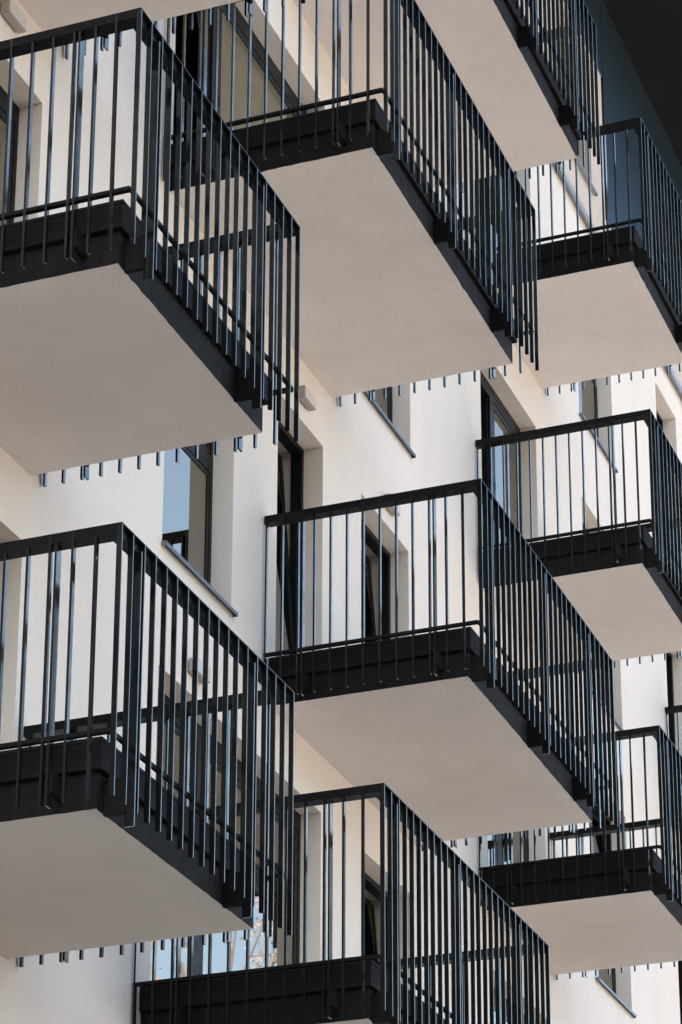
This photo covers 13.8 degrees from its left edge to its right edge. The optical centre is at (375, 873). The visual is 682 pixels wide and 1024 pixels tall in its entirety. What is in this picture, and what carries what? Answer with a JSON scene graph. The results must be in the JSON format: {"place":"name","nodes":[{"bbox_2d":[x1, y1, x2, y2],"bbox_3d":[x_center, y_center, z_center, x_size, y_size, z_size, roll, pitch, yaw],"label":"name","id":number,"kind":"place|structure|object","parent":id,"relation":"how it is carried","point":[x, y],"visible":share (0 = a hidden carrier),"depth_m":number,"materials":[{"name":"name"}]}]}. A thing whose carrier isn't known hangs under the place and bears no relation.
{"place":"outdoors","nodes":[
{"label":"outdoors","id":0,"kind":"place"},
{"bbox_2d":[0,0,681,1023],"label":"apartment building","id":1,"kind":"structure","parent":0,"point":[194,524],"depth_m":20.28,"materials":[{"name":"white paint"}]},
{"bbox_2d":[0,86,19,225],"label":"balcony door","id":2,"kind":"structure","parent":1,"relation":"in","point":[3,95],"depth_m":16.29,"materials":[{"name":"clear glass"}]},
{"bbox_2d":[0,0,26,33],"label":"wall lamp","id":3,"kind":"object","parent":1,"relation":"attached to","point":[13,15],"visible":1,"depth_m":16.09,"materials":[{"name":"beige"}]},
{"bbox_2d":[0,522,293,966],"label":"balcony","id":4,"kind":"structure","parent":1,"relation":"attached to","point":[104,842],"depth_m":13.44,"materials":[{"name":"paint"}]},
{"bbox_2d":[0,7,300,486],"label":"balcony","id":5,"kind":"structure","parent":1,"relation":"attached to","point":[119,340],"depth_m":14.43,"materials":[{"name":"paint"}]},
{"bbox_2d":[18,0,305,59],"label":"balcony","id":6,"kind":"structure","parent":1,"relation":"attached to","point":[45,15],"depth_m":16.38,"materials":[{"name":"paint"}]},
{"bbox_2d":[188,657,210,683],"bbox_3d":[-1.104,-1.268,17.573,0.068,0.098,0.216,-7,-21,19],"label":"wall lamp","id":7,"kind":"object","parent":1,"relation":"attached to","point":[200,671],"visible":0.47,"depth_m":17.52,"materials":[{"name":"beige"}]},
{"bbox_2d":[161,442,237,616],"bbox_3d":[-1.243,-2.798,18.207,0.325,2.057,1.116,-7,-21,19],"label":"window","id":8,"kind":"structure","parent":1,"relation":"in","point":[188,483],"depth_m":18.27,"materials":[{"name":"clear glass"}]},
{"bbox_2d":[150,688,300,980],"bbox_3d":[-1.026,0.157,17.962,0.088,2.105,2.700,-7,-21,19],"label":"balcony door","id":9,"kind":"structure","parent":1,"relation":"in","point":[257,934],"depth_m":18.26,"materials":[{"name":"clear glass"}]},
{"bbox_2d":[173,4,306,143],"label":"balcony door","id":10,"kind":"structure","parent":1,"relation":"in","point":[241,25],"depth_m":20.04,"materials":[{"name":"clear glass"}]},
{"bbox_2d":[275,421,303,656],"bbox_3d":[-0.765,-2.221,19.747,0.203,2.105,0.870,-7,-21,19],"label":"balcony door","id":11,"kind":"structure","parent":1,"relation":"in","point":[285,438],"depth_m":20.11,"materials":[{"name":"black glass"}]},
{"bbox_2d":[299,385,315,410],"bbox_3d":[-0.494,-3.394,20.076,0.068,0.098,0.216,-7,-21,19],"label":"wall lamp","id":12,"kind":"object","parent":1,"relation":"attached to","point":[307,398],"visible":0.83,"depth_m":20.03,"materials":[{"name":"beige"}]},
{"bbox_2d":[132,783,550,1023],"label":"balcony","id":13,"kind":"structure","parent":1,"relation":"attached to","point":[363,988],"depth_m":16.08,"materials":[{"name":"paint"}]},
{"bbox_2d":[162,0,538,406],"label":"balcony","id":14,"kind":"structure","parent":1,"relation":"attached to","point":[398,286],"depth_m":18.87,"materials":[{"name":"paint"}]},
{"bbox_2d":[361,519,390,642],"bbox_3d":[-0.161,-1.677,21.268,0.203,2.105,1.060,-7,-21,19],"label":"window","id":15,"kind":"structure","parent":1,"relation":"in","point":[371,540],"depth_m":21.84,"materials":[{"name":"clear glass"}]},
{"bbox_2d":[365,873,387,971],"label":"window","id":16,"kind":"structure","parent":1,"relation":"in","point":[371,886],"depth_m":20.97,"materials":[{"name":"black glass"}]},
{"bbox_2d":[363,387,415,457],"bbox_3d":[-0.007,-4.436,22.237,0.275,2.057,1.136,-7,-21,19],"label":"window","id":17,"kind":"structure","parent":1,"relation":"in","point":[383,406],"depth_m":22.29,"materials":[{"name":"clear glass"}]},
{"bbox_2d":[384,493,400,516],"bbox_3d":[0.123,-2.834,21.627,0.068,0.098,0.216,-7,-21,19],"label":"wall lamp","id":18,"kind":"object","parent":1,"relation":"attached to","point":[391,510],"visible":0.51,"depth_m":21.62,"materials":[{"name":"beige"}]},
{"bbox_2d":[263,478,617,850],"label":"balcony","id":19,"kind":"structure","parent":1,"relation":"attached to","point":[451,735],"depth_m":19.16,"materials":[{"name":"paint"}]},
{"bbox_2d":[293,0,600,192],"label":"balcony","id":20,"kind":"structure","parent":1,"relation":"attached to","point":[508,75],"depth_m":21.96,"materials":[{"name":"paint"}]},
{"bbox_2d":[479,171,514,255],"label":"balcony door","id":21,"kind":"structure","parent":1,"relation":"in","point":[514,171],"depth_m":26.11,"materials":[{"name":"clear glass"}]},
{"bbox_2d":[480,370,521,550],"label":"balcony door","id":22,"kind":"structure","parent":1,"relation":"in","point":[496,420],"depth_m":25.38,"materials":[{"name":"clear glass"}]},
{"bbox_2d":[487,830,528,865],"bbox_3d":[1.023,-0.669,24.084,0.088,2.105,1.650,-7,-21,19],"label":"balcony door","id":23,"kind":"structure","parent":1,"relation":"in","point":[500,846],"depth_m":24.12,"materials":[{"name":"clear glass"}]},
{"bbox_2d":[494,988,524,1023],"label":"balcony door","id":24,"kind":"structure","parent":1,"relation":"in","point":[494,988],"depth_m":23.26,"materials":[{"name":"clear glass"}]},
{"bbox_2d":[474,117,681,395],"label":"balcony","id":25,"kind":"structure","parent":1,"relation":"attached to","point":[607,304],"depth_m":25.02,"materials":[{"name":"paint"}]},
{"bbox_2d":[475,409,681,674],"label":"balcony","id":26,"kind":"structure","parent":1,"relation":"attached to","point":[621,588],"depth_m":23.78,"materials":[{"name":"paint"}]},
{"bbox_2d":[560,27,597,195],"bbox_3d":[2.004,-8.076,29.272,0.275,1.752,1.116,-7,-21,19],"label":"window","id":27,"kind":"structure","parent":1,"relation":"in","point":[579,163],"depth_m":29.33,"materials":[{"name":"clear glass"}]},
{"bbox_2d":[479,725,681,979],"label":"balcony","id":28,"kind":"structure","parent":1,"relation":"attached to","point":[580,911],"depth_m":22.66,"materials":[{"name":"paint"}]},
{"bbox_2d":[578,379,617,472],"bbox_3d":[2.130,-5.257,28.610,0.275,2.057,1.276,-7,-21,19],"label":"window","id":29,"kind":"structure","parent":1,"relation":"in","point":[588,401],"depth_m":28.76,"materials":[{"name":"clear glass"}]},
{"bbox_2d":[582,522,623,730],"bbox_3d":[2.134,-2.508,27.625,0.275,2.057,1.276,-7,-21,19],"label":"window","id":30,"kind":"structure","parent":1,"relation":"in","point":[617,724],"depth_m":27.68,"materials":[{"name":"clear glass"}]},
{"bbox_2d":[591,800,636,1017],"bbox_3d":[2.114,0.225,26.655,0.325,2.057,1.276,-7,-21,19],"label":"window","id":31,"kind":"structure","parent":1,"relation":"in","point":[608,981],"depth_m":27.00,"materials":[{"name":"clear glass"}]},
{"bbox_2d":[656,410,667,560],"bbox_3d":[3.010,-4.294,31.230,0.203,2.105,0.900,-7,-21,19],"label":"balcony door","id":32,"kind":"structure","parent":1,"relation":"in","point":[659,419],"depth_m":31.76,"materials":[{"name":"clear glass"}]},
{"bbox_2d":[666,653,677,790],"bbox_3d":[3.070,-1.552,30.226,0.085,2.105,0.900,-7,-21,19],"label":"balcony door","id":33,"kind":"structure","parent":1,"relation":"in","point":[669,667],"depth_m":30.76,"materials":[{"name":"black glass"}]},
{"bbox_2d":[665,705,681,839],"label":"balcony","id":34,"kind":"structure","parent":1,"relation":"attached to","point":[677,709],"depth_m":29.56,"materials":[{"name":"paint"}]},
{"bbox_2d":[678,961,681,1023],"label":"balcony door","id":35,"kind":"structure","parent":1,"relation":"in","point":[679,962],"depth_m":29.64,"materials":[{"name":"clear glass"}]}
]}

